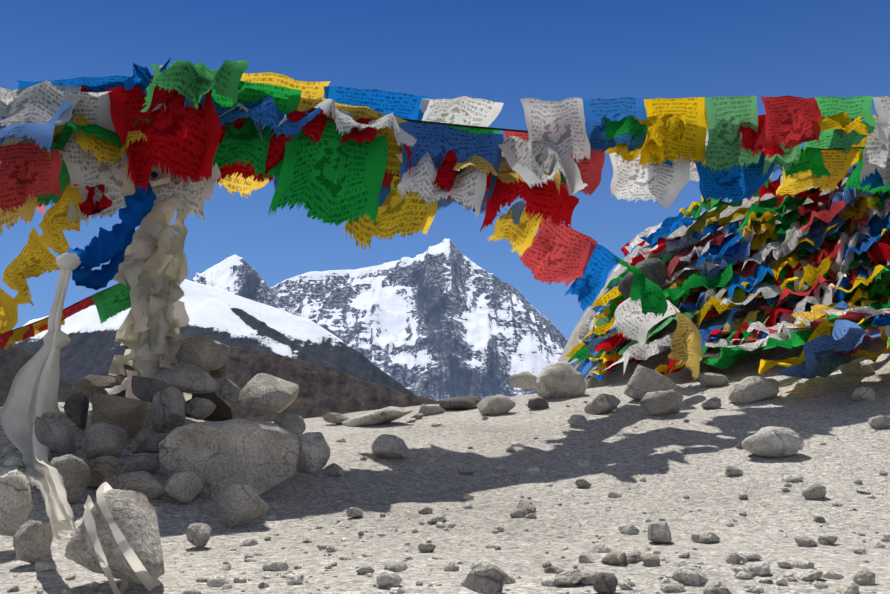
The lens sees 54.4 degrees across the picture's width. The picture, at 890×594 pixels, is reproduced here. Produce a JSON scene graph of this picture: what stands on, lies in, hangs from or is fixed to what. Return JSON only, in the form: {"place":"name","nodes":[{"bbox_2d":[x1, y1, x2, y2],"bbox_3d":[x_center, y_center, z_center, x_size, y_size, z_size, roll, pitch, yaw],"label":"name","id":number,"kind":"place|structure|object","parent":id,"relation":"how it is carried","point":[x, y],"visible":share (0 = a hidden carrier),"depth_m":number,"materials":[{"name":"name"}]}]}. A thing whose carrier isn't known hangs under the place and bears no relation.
{"place":"outdoors","nodes":[
{"label":"outdoors","id":0,"kind":"place"},
{"bbox_2d":[77,347,440,421],"bbox_3d":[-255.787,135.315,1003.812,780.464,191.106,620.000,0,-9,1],"label":"moraine hill","id":1,"kind":"structure","parent":0,"point":[323,391],"depth_m":1146.25,"materials":[{"name":"brown stone"}]},
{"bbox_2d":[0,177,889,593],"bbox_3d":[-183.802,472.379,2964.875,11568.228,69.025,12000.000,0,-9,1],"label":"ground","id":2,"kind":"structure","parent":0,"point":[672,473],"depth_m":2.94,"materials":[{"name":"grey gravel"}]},
{"bbox_2d":[0,343,76,406],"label":"valley wall","id":3,"kind":"structure","parent":2,"relation":"on","point":[14,359],"depth_m":412.36,"materials":[{"name":"grey stone"}]},
{"bbox_2d":[0,334,329,584],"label":"cairn","id":4,"kind":"object","parent":2,"relation":"on","point":[235,468],"visible":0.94,"depth_m":2.89,"materials":[{"name":"stone"}]},
{"bbox_2d":[0,159,194,593],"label":"scarf","id":5,"kind":"object","parent":4,"relation":"on","point":[150,252],"visible":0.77,"depth_m":3.61,"materials":[{"name":"fabric"}]},
{"bbox_2d":[0,58,889,379],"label":"prayer flags","id":6,"kind":"object","parent":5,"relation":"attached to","point":[364,164],"visible":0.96,"depth_m":4.38,"materials":[{"name":"fabric"}]},
{"bbox_2d":[13,279,416,395],"bbox_3d":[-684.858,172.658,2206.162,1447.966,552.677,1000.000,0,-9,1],"label":"snowy slope","id":7,"kind":"structure","parent":2,"relation":"on","point":[227,318],"depth_m":2412.69,"materials":[{"name":"white snow"}]},
{"bbox_2d":[192,255,288,312],"bbox_3d":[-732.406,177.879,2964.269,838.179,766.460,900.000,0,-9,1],"label":"mountain peak","id":8,"kind":"structure","parent":2,"relation":"on","point":[236,275],"depth_m":3186.67,"materials":[{"name":"white snow"}]},
{"bbox_2d":[271,238,567,400],"bbox_3d":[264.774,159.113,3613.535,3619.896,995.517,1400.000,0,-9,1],"label":"mountain","id":9,"kind":"structure","parent":2,"relation":"on","point":[445,318],"depth_m":3672.53,"materials":[{"name":"white snow"}]},
{"bbox_2d":[0,363,889,593],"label":"pebbles","id":10,"kind":"object","parent":2,"relation":"on","point":[390,579],"visible":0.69,"depth_m":1.86,"materials":[{"name":"stone"}]},
{"bbox_2d":[323,258,889,593],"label":"ground stones","id":11,"kind":"object","parent":2,"relation":"on","point":[654,392],"visible":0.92,"depth_m":4.45,"materials":[{"name":"stone"}]},
{"bbox_2d":[564,115,889,384],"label":"prayer flags","id":12,"kind":"object","parent":2,"relation":"on","point":[829,332],"visible":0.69,"depth_m":6.48,"materials":[{"name":"fabric"}]},
{"bbox_2d":[0,0,889,339],"label":"sky","id":13,"kind":"structure","parent":0,"point":[507,52],"materials":[{"name":"blue"}]}
]}

